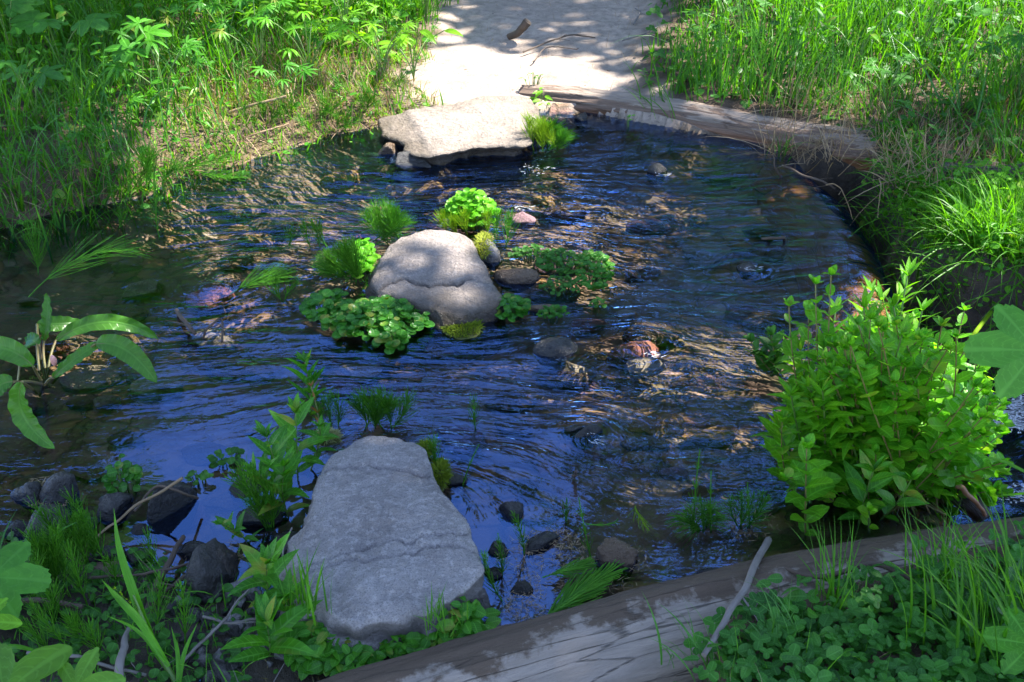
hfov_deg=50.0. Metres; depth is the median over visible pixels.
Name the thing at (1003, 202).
grass
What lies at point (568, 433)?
stone
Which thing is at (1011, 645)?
broad leaf plant
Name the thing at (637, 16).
stick
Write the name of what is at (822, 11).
leafy sprig
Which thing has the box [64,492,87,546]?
horsetail
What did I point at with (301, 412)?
willowherb
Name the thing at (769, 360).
leafy sprig
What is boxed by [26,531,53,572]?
horsetail
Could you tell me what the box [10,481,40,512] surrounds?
stone
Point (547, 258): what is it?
watercress clump
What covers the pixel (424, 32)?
wild herb
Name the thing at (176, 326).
submerged stone
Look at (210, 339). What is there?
submerged stone
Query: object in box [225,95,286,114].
stick
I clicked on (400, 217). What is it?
horsetail
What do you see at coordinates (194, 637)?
pebble
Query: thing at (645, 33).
stick
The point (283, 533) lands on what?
stone
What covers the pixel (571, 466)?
submerged stone
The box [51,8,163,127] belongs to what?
grass tuft
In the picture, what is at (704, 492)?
submerged stone
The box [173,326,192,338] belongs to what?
submerged stone
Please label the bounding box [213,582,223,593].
pebble
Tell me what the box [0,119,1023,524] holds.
water
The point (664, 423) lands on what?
submerged stone
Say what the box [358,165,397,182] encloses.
submerged stone
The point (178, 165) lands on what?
horsetail
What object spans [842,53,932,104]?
wild herb
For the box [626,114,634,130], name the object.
sprout
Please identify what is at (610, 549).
stone
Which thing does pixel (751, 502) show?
horsetail
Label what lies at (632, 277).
submerged stone
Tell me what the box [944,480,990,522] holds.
driftwood stub
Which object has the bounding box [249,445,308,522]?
willowherb
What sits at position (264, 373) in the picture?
submerged stone
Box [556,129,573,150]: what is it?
horsetail
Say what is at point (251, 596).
pebble
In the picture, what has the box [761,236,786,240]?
stick
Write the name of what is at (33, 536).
horsetail
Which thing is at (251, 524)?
stone
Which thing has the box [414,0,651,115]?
plant debris
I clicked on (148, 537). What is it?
horsetail
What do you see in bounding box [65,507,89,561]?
horsetail
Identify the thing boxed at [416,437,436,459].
moss cushion
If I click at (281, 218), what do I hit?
submerged stone
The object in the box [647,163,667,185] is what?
stone
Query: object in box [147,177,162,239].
horsetail
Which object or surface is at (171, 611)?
pebble
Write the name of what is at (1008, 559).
grass tuft
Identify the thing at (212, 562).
stone
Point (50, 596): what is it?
horsetail
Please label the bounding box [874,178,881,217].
dry stalk
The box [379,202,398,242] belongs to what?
horsetail
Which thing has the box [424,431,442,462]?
horsetail
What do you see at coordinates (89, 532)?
horsetail
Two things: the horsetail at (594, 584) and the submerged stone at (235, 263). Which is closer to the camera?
the horsetail at (594, 584)
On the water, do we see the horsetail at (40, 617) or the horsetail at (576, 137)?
the horsetail at (576, 137)
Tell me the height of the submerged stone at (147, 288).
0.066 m
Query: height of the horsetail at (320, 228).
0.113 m
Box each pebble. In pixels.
[166,601,182,615]
[177,636,183,643]
[187,630,201,646]
[188,607,200,623]
[194,653,208,666]
[195,646,207,655]
[196,644,208,650]
[200,594,212,604]
[200,609,214,627]
[201,670,216,681]
[212,621,227,634]
[212,648,226,663]
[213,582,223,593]
[213,592,223,603]
[221,606,229,615]
[224,637,232,644]
[226,613,243,626]
[227,597,236,608]
[228,625,242,637]
[229,662,240,670]
[232,620,245,628]
[235,597,246,609]
[246,592,254,603]
[246,608,252,615]
[249,587,261,594]
[267,661,272,667]
[274,653,283,660]
[275,610,279,618]
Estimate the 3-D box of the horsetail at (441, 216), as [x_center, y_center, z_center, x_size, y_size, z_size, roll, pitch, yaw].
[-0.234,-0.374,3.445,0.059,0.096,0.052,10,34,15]
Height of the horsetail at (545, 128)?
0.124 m
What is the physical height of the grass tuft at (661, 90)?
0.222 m
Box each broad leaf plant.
[0,540,51,617]
[0,597,21,629]
[0,643,125,681]
[963,303,1023,398]
[982,606,1023,675]
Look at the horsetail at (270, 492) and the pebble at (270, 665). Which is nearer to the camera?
the pebble at (270, 665)
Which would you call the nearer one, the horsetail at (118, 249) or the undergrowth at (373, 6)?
the horsetail at (118, 249)
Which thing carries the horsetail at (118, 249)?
on the water
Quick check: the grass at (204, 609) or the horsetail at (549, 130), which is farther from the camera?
the horsetail at (549, 130)
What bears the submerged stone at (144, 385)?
on the ground at (532, 476)
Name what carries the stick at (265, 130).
on the ground at (532, 476)
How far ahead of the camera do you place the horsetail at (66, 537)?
2.19 m
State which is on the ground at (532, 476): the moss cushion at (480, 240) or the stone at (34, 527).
the stone at (34, 527)
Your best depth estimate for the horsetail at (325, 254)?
3.21 m
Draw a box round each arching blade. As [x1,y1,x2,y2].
[8,644,33,650]
[957,310,992,372]
[981,456,1023,472]
[995,492,1023,495]
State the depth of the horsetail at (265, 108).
4.01 m
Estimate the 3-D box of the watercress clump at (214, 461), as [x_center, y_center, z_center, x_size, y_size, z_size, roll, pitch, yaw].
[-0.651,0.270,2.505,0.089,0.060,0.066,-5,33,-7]
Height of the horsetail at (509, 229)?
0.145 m
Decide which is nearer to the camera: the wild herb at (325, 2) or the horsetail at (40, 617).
the horsetail at (40, 617)
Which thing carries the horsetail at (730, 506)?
on the water
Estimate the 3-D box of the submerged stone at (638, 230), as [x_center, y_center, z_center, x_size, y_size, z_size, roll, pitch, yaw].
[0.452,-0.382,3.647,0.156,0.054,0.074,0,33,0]
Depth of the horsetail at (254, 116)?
3.96 m
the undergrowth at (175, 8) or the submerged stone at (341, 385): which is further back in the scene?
the undergrowth at (175, 8)
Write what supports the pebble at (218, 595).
on the ground at (532, 476)
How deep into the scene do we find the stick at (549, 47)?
4.66 m
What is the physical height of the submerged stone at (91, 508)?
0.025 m
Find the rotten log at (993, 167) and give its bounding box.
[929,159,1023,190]
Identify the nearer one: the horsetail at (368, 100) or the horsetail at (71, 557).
the horsetail at (71, 557)
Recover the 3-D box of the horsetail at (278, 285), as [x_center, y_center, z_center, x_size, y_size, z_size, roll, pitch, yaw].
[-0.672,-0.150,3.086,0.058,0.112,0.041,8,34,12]
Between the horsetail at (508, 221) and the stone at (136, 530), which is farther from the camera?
the horsetail at (508, 221)
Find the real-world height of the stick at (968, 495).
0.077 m
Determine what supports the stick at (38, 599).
on the ground at (532, 476)
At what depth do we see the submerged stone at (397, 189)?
3.87 m
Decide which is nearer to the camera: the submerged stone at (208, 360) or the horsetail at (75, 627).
the horsetail at (75, 627)
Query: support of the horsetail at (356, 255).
in the water
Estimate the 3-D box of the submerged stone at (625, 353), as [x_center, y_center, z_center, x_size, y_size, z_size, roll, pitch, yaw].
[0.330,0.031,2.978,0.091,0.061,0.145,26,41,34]
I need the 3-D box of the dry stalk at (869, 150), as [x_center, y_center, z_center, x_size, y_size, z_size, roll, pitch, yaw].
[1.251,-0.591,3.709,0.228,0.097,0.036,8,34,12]
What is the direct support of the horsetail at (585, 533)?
on the water
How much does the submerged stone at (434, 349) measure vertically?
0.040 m
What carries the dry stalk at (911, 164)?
on the ground at (532, 476)
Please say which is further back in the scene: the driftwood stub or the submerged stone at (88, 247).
the submerged stone at (88, 247)
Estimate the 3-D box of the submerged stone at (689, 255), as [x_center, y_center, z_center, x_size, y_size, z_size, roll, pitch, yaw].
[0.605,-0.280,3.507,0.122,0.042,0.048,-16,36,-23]
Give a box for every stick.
[21,588,83,608]
[26,651,146,676]
[85,477,182,548]
[89,557,188,578]
[114,627,131,675]
[133,485,198,511]
[139,535,187,613]
[165,308,195,334]
[165,574,184,591]
[185,626,220,660]
[187,318,230,342]
[201,588,250,643]
[202,615,255,624]
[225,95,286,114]
[242,123,288,137]
[523,34,594,52]
[532,46,577,61]
[571,470,577,477]
[622,26,657,40]
[633,8,640,24]
[701,537,771,656]
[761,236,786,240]
[773,154,780,177]
[781,164,834,189]
[783,557,909,580]
[955,484,986,516]
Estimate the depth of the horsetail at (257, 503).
2.26 m
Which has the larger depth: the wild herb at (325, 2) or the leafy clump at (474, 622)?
the wild herb at (325, 2)
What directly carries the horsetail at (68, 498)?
on the water
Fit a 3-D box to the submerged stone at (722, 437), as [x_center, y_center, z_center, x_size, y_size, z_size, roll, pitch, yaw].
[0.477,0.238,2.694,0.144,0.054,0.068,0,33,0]
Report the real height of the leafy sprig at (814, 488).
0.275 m
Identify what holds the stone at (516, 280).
in the water
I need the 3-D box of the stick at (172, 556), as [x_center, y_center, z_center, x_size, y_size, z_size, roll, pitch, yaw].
[-0.694,0.470,2.163,0.109,0.038,0.242,-9,34,-14]
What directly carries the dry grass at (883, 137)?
on the ground at (532, 476)
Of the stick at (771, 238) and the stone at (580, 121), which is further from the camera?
the stone at (580, 121)
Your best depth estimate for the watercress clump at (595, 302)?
3.08 m
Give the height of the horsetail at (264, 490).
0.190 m
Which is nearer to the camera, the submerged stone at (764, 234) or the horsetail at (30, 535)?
the horsetail at (30, 535)
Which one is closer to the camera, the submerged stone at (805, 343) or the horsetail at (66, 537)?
the horsetail at (66, 537)
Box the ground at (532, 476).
[0,0,1023,681]
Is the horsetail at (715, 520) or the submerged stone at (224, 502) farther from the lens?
the submerged stone at (224, 502)
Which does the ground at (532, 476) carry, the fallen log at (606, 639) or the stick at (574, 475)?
the fallen log at (606, 639)
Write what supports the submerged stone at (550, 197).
on the ground at (532, 476)
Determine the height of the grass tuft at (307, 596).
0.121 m
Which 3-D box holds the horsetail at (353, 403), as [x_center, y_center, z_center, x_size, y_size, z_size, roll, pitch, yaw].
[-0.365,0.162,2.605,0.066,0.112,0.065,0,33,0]
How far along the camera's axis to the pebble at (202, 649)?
2.02 m
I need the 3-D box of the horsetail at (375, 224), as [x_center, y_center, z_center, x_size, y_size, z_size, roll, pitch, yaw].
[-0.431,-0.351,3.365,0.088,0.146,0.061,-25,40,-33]
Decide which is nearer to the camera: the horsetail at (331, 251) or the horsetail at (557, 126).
the horsetail at (331, 251)
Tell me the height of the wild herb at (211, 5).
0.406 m
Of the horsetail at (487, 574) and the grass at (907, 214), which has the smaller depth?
the horsetail at (487, 574)
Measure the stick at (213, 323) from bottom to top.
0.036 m
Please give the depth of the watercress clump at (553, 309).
3.04 m
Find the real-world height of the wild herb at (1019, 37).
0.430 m
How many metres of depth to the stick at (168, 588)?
2.15 m
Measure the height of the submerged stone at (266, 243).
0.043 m
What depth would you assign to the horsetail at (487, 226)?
3.43 m
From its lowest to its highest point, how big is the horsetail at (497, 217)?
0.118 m
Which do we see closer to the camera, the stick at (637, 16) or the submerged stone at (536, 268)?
the submerged stone at (536, 268)
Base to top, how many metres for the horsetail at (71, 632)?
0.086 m
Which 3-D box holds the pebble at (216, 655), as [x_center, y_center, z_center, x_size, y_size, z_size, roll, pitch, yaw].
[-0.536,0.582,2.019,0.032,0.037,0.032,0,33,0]
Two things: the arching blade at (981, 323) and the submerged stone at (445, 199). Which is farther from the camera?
the submerged stone at (445, 199)
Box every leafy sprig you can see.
[54,112,77,196]
[94,127,119,210]
[193,0,238,53]
[282,348,327,429]
[307,381,324,447]
[742,325,790,377]
[764,410,808,492]
[785,433,834,539]
[815,0,840,86]
[837,448,896,528]
[857,500,878,533]
[872,464,929,522]
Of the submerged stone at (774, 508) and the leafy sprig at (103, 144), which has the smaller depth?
the submerged stone at (774, 508)
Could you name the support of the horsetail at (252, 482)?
on the water
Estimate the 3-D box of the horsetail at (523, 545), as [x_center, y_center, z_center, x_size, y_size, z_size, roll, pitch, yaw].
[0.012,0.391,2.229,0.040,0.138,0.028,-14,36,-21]
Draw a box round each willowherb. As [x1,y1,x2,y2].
[212,509,261,552]
[220,591,321,661]
[228,531,298,609]
[238,452,292,503]
[248,420,305,504]
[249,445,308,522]
[259,568,300,611]
[264,393,334,486]
[297,414,339,477]
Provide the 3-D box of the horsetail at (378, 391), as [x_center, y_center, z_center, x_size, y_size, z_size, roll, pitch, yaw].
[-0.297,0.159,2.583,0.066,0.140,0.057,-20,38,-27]
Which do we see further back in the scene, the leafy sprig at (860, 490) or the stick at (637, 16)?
the stick at (637, 16)
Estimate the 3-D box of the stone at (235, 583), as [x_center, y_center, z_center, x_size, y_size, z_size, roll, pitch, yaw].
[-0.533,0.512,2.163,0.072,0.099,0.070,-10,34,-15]
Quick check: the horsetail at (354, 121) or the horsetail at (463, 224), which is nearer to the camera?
the horsetail at (463, 224)
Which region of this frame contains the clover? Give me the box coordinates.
[683,518,1023,681]
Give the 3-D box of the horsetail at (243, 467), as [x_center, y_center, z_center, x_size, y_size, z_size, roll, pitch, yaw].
[-0.550,0.318,2.275,0.052,0.210,0.050,21,39,29]
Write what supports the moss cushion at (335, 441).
on the stepping stone at (385, 520)
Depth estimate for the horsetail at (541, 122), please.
4.01 m
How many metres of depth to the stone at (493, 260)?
3.30 m
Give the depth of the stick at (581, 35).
4.74 m
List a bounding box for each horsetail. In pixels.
[12,212,52,274]
[15,519,58,574]
[18,617,47,646]
[22,595,67,644]
[23,494,65,550]
[23,527,54,573]
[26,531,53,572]
[27,548,45,596]
[28,230,152,296]
[32,529,63,583]
[33,504,65,551]
[34,527,71,578]
[35,582,69,610]
[38,576,64,623]
[42,520,70,584]
[46,501,82,554]
[47,517,81,564]
[48,606,85,643]
[49,547,81,592]
[58,606,94,644]
[59,484,96,525]
[60,539,87,605]
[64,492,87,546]
[64,555,89,592]
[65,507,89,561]
[70,515,90,564]
[71,506,104,566]
[74,519,102,557]
[77,509,97,553]
[80,614,105,651]
[96,549,126,585]
[111,204,135,230]
[131,143,162,192]
[133,525,157,570]
[137,138,160,191]
[146,569,174,635]
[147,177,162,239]
[155,154,188,185]
[170,148,237,174]
[172,579,197,646]
[191,166,252,189]
[220,471,272,530]
[226,466,266,530]
[230,258,297,293]
[230,463,267,530]
[231,455,268,530]
[238,98,249,119]
[241,462,269,530]
[248,462,278,528]
[249,106,259,128]
[251,84,270,109]
[252,93,267,114]
[254,474,284,530]
[260,472,284,530]
[263,272,282,301]
[267,104,286,122]
[273,94,290,115]
[282,273,306,301]
[283,222,300,248]
[286,85,298,112]
[293,112,314,133]
[294,215,312,248]
[307,215,322,248]
[308,397,326,426]
[309,217,328,248]
[310,251,355,280]
[310,264,348,283]
[313,89,336,104]
[314,249,349,275]
[315,96,333,116]
[315,245,348,272]
[316,101,332,119]
[318,387,335,425]
[326,67,353,95]
[326,388,349,428]
[328,244,364,283]
[329,97,340,114]
[330,241,361,284]
[331,237,350,269]
[333,107,345,127]
[334,116,363,131]
[336,234,355,279]
[338,106,353,127]
[343,234,368,284]
[343,390,369,426]
[349,384,383,430]
[355,93,367,116]
[356,78,380,96]
[357,205,389,245]
[358,86,369,101]
[362,89,376,106]
[362,389,384,428]
[364,390,406,430]
[365,201,391,239]
[366,95,383,109]
[369,389,394,407]
[370,197,385,228]
[372,385,396,427]
[373,211,410,241]
[373,392,400,426]
[375,213,415,244]
[377,195,399,238]
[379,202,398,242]
[382,198,401,235]
[385,66,415,90]
[390,387,421,430]
[393,204,407,224]
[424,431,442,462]
[429,208,446,230]
[444,213,456,232]
[454,205,469,237]
[455,214,479,229]
[462,444,478,488]
[467,394,481,430]
[479,207,494,231]
[479,548,504,604]
[488,205,503,235]
[494,533,508,577]
[501,208,522,248]
[502,211,516,234]
[510,511,528,554]
[520,113,535,149]
[521,109,550,144]
[530,113,555,138]
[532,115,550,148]
[534,117,550,146]
[534,119,557,149]
[542,120,555,147]
[542,556,595,577]
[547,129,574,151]
[548,559,627,613]
[550,113,565,131]
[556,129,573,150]
[559,497,572,524]
[568,128,579,144]
[577,497,592,557]
[586,518,618,526]
[628,506,651,530]
[664,511,699,539]
[671,506,705,553]
[674,500,698,532]
[688,449,701,532]
[692,494,712,532]
[696,502,728,523]
[696,512,732,535]
[700,499,722,528]
[704,471,716,533]
[720,493,739,528]
[732,489,749,528]
[737,490,760,528]
[739,482,754,528]
[743,494,774,528]
[747,489,771,528]
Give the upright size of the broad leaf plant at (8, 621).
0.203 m
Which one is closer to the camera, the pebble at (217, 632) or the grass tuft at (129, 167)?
the pebble at (217, 632)
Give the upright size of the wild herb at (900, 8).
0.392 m
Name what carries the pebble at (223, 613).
on the ground at (532, 476)
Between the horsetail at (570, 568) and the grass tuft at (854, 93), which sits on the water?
the horsetail at (570, 568)
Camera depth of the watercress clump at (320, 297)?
3.03 m
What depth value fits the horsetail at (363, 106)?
4.17 m
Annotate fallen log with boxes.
[317,517,1023,681]
[519,84,877,170]
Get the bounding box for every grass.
[0,0,458,227]
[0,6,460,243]
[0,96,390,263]
[2,104,379,245]
[11,520,271,681]
[138,19,444,189]
[631,0,1023,211]
[699,42,1023,228]
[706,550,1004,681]
[805,105,1023,440]
[899,155,1023,271]
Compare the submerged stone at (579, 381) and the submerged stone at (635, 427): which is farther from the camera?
the submerged stone at (579, 381)
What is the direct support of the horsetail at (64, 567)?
on the ground at (532, 476)
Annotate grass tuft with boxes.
[0,13,82,146]
[0,86,136,192]
[0,179,87,250]
[0,500,89,596]
[10,182,136,263]
[38,133,182,208]
[45,192,137,249]
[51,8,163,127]
[83,146,196,212]
[269,539,332,625]
[414,582,467,638]
[613,47,693,118]
[642,592,721,681]
[650,7,754,100]
[690,4,799,105]
[710,0,833,112]
[741,580,799,657]
[766,133,812,163]
[772,2,872,109]
[787,511,868,618]
[806,7,900,113]
[808,27,912,138]
[853,35,989,134]
[872,475,1023,621]
[877,155,932,197]
[885,505,1020,681]
[901,493,987,590]
[919,495,1023,674]
[924,325,999,422]
[926,296,1011,419]
[929,3,1012,118]
[943,85,1023,169]
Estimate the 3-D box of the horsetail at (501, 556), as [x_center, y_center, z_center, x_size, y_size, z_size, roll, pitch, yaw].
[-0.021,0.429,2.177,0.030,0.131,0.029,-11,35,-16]
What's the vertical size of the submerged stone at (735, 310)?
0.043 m
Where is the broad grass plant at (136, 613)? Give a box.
[102,512,197,681]
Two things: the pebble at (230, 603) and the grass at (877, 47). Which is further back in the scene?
the grass at (877, 47)
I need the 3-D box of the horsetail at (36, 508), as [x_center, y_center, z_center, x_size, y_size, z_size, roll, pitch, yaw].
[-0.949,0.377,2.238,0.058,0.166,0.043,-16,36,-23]
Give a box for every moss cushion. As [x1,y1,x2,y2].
[310,426,342,445]
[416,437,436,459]
[431,456,453,491]
[441,318,485,340]
[473,229,493,259]
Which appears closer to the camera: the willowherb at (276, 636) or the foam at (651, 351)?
the willowherb at (276, 636)
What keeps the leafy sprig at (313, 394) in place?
on the water
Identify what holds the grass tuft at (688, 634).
on the ground at (532, 476)
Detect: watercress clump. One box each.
[101,453,142,499]
[184,470,213,490]
[207,446,244,471]
[299,288,353,324]
[317,294,434,340]
[342,237,380,278]
[368,325,415,354]
[441,188,499,232]
[495,293,530,322]
[508,243,555,265]
[535,247,586,275]
[536,304,569,324]
[538,275,582,298]
[574,249,614,291]
[588,296,606,313]
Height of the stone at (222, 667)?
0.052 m
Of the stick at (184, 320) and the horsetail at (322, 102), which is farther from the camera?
the horsetail at (322, 102)
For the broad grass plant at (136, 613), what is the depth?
1.97 m
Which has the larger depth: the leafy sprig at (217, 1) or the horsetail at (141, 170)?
the leafy sprig at (217, 1)
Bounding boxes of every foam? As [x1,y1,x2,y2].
[514,165,762,444]
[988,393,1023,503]
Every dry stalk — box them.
[826,183,852,218]
[838,147,902,175]
[849,148,896,162]
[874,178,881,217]
[883,157,894,196]
[898,160,916,195]
[922,167,937,204]
[924,177,959,186]
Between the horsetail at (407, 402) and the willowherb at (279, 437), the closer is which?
the willowherb at (279, 437)
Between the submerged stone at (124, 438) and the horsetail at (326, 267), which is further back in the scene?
the horsetail at (326, 267)
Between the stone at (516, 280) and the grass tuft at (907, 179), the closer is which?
the stone at (516, 280)
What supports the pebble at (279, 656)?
on the ground at (532, 476)
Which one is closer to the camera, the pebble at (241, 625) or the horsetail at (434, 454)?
the pebble at (241, 625)
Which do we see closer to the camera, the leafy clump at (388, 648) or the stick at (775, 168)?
the leafy clump at (388, 648)
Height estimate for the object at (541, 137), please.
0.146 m
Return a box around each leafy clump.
[277,615,350,680]
[324,641,386,675]
[378,633,420,658]
[406,632,437,653]
[431,596,501,643]
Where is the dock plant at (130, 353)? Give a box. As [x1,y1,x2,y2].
[0,293,157,448]
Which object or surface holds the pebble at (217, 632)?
on the ground at (532, 476)
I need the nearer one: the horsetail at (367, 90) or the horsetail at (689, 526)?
the horsetail at (689, 526)
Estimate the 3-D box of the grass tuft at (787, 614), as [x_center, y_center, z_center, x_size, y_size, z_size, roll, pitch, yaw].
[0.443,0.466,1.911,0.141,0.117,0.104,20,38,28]
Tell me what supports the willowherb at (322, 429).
on the water
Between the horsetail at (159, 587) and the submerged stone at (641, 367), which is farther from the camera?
the submerged stone at (641, 367)
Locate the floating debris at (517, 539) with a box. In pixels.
[27,111,780,620]
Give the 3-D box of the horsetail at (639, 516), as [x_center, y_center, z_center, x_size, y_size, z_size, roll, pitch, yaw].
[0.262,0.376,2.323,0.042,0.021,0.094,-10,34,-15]
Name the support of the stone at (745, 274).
in the water
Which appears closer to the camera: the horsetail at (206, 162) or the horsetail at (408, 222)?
the horsetail at (408, 222)
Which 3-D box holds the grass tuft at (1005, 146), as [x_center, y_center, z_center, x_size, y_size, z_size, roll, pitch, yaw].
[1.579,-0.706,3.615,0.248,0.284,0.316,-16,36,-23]
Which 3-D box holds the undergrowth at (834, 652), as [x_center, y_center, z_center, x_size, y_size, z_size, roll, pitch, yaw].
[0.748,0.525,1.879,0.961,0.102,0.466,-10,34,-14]
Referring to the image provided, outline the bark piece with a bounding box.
[507,18,530,39]
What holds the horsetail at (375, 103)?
on the ground at (532, 476)
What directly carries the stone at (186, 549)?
on the ground at (532, 476)
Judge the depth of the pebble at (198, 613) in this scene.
2.07 m
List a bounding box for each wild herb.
[0,0,43,67]
[0,60,64,123]
[9,10,113,79]
[98,15,203,109]
[104,24,171,103]
[183,0,271,67]
[208,0,296,75]
[249,60,317,99]
[253,11,354,76]
[321,0,351,32]
[329,20,416,77]
[374,28,463,79]
[422,0,428,23]
[723,0,765,50]
[817,10,905,72]
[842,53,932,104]
[896,0,955,67]
[977,31,1023,108]
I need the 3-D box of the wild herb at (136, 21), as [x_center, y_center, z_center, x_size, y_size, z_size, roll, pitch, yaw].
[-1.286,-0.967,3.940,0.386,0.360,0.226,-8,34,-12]
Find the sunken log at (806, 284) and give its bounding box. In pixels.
[752,160,953,525]
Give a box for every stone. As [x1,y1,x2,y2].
[0,509,23,515]
[3,520,27,541]
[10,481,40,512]
[15,473,51,487]
[16,296,40,304]
[22,335,70,355]
[23,504,71,545]
[25,396,47,411]
[39,471,82,513]
[60,365,124,392]
[64,398,92,410]
[67,515,99,535]
[70,462,106,479]
[82,460,100,463]
[83,506,97,515]
[85,244,110,253]
[88,545,125,561]
[93,395,120,409]
[97,492,133,526]
[107,431,145,446]
[110,304,148,321]
[121,278,163,298]
[121,333,141,344]
[125,372,141,382]
[125,547,157,567]
[127,523,153,538]
[129,372,183,400]
[146,480,198,540]
[172,319,191,329]
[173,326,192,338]
[177,541,203,561]
[181,442,235,467]
[183,538,239,598]
[184,286,235,310]
[184,322,236,351]
[203,491,247,511]
[204,350,254,371]
[206,202,270,220]
[208,657,231,681]
[210,357,275,382]
[217,252,253,270]
[224,576,257,598]
[228,477,263,503]
[236,505,288,533]
[237,232,274,247]
[243,427,260,435]
[244,620,255,633]
[250,215,306,236]
[260,260,292,273]
[262,436,484,666]
[269,530,298,558]
[285,436,317,457]
[295,351,330,369]
[298,452,334,476]
[316,380,364,398]
[319,169,363,189]
[322,369,366,383]
[339,364,383,383]
[349,234,369,241]
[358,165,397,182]
[364,230,507,363]
[377,95,538,189]
[377,142,398,164]
[386,180,443,199]
[388,196,438,213]
[395,151,430,181]
[396,233,412,239]
[421,343,455,361]
[426,219,475,235]
[428,447,441,460]
[435,193,454,208]
[436,424,487,454]
[446,471,470,488]
[450,188,495,197]
[481,588,490,621]
[482,240,503,270]
[484,389,536,412]
[484,566,501,585]
[488,541,509,564]
[493,268,540,292]
[494,416,532,434]
[497,501,523,526]
[509,211,535,229]
[510,580,532,599]
[520,505,557,525]
[521,531,559,558]
[528,304,561,315]
[532,194,562,207]
[532,289,580,303]
[533,254,596,274]
[533,337,577,368]
[535,370,593,389]
[536,361,596,377]
[544,203,588,219]
[560,426,582,439]
[561,460,595,473]
[564,450,585,459]
[570,424,602,449]
[572,317,605,333]
[574,112,587,128]
[594,537,638,579]
[605,341,658,363]
[614,309,637,321]
[620,435,670,451]
[621,451,651,463]
[622,321,683,346]
[622,421,646,432]
[624,267,660,282]
[625,218,670,233]
[626,357,666,376]
[641,210,697,232]
[641,411,686,436]
[646,221,667,233]
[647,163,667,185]
[653,353,660,358]
[659,467,688,480]
[678,425,735,449]
[681,213,710,225]
[682,242,730,268]
[682,483,725,503]
[686,252,696,258]
[695,165,748,185]
[696,567,719,573]
[724,304,757,322]
[736,262,755,280]
[741,225,772,237]
[741,310,792,333]
[742,224,782,238]
[743,501,780,519]
[760,483,793,500]
[762,249,785,262]
[780,335,814,354]
[783,299,822,318]
[784,507,824,521]
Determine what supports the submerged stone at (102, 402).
on the ground at (532, 476)
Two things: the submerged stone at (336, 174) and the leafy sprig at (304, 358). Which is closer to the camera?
the leafy sprig at (304, 358)
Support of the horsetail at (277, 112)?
on the ground at (532, 476)
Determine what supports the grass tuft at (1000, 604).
on the ground at (532, 476)
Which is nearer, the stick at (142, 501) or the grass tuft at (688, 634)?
the grass tuft at (688, 634)
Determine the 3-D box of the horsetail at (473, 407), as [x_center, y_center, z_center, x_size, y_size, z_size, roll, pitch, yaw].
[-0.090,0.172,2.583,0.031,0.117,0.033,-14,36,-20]
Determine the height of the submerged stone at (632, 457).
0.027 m
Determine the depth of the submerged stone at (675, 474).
2.58 m
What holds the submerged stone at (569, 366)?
on the ground at (532, 476)
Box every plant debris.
[17,561,547,681]
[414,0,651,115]
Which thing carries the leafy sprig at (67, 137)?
on the ground at (532, 476)
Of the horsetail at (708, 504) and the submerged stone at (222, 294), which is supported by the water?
the horsetail at (708, 504)
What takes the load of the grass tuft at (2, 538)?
on the ground at (532, 476)
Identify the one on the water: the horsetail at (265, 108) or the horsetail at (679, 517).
the horsetail at (679, 517)
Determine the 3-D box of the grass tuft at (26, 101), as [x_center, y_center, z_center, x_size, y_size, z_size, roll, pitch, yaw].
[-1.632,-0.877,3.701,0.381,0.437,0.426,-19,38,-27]
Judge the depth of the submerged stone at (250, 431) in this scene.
2.71 m
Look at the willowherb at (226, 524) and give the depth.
2.28 m
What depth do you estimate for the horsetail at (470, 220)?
3.46 m
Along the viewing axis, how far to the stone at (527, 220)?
3.53 m
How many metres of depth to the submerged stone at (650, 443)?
2.67 m
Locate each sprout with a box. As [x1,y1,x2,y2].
[519,72,542,84]
[530,87,551,105]
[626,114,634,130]
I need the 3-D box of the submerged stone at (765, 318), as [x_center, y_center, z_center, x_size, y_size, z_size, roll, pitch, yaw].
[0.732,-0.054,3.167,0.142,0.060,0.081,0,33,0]
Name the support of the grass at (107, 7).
on the ground at (532, 476)
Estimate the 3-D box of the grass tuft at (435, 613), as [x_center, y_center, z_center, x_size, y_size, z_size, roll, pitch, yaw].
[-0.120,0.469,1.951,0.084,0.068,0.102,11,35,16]
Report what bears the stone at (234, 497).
on the ground at (532, 476)
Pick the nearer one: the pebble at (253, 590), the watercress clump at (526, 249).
the pebble at (253, 590)
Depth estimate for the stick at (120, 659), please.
1.96 m
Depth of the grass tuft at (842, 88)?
4.08 m
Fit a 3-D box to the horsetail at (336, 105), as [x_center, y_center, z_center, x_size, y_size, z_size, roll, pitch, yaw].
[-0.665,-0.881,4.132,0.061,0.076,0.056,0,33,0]
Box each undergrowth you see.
[0,0,438,225]
[0,97,386,248]
[0,531,277,681]
[202,0,437,64]
[638,0,1023,208]
[682,528,1023,681]
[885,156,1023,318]
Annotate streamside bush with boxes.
[750,257,948,518]
[774,264,1014,520]
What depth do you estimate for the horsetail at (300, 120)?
4.04 m

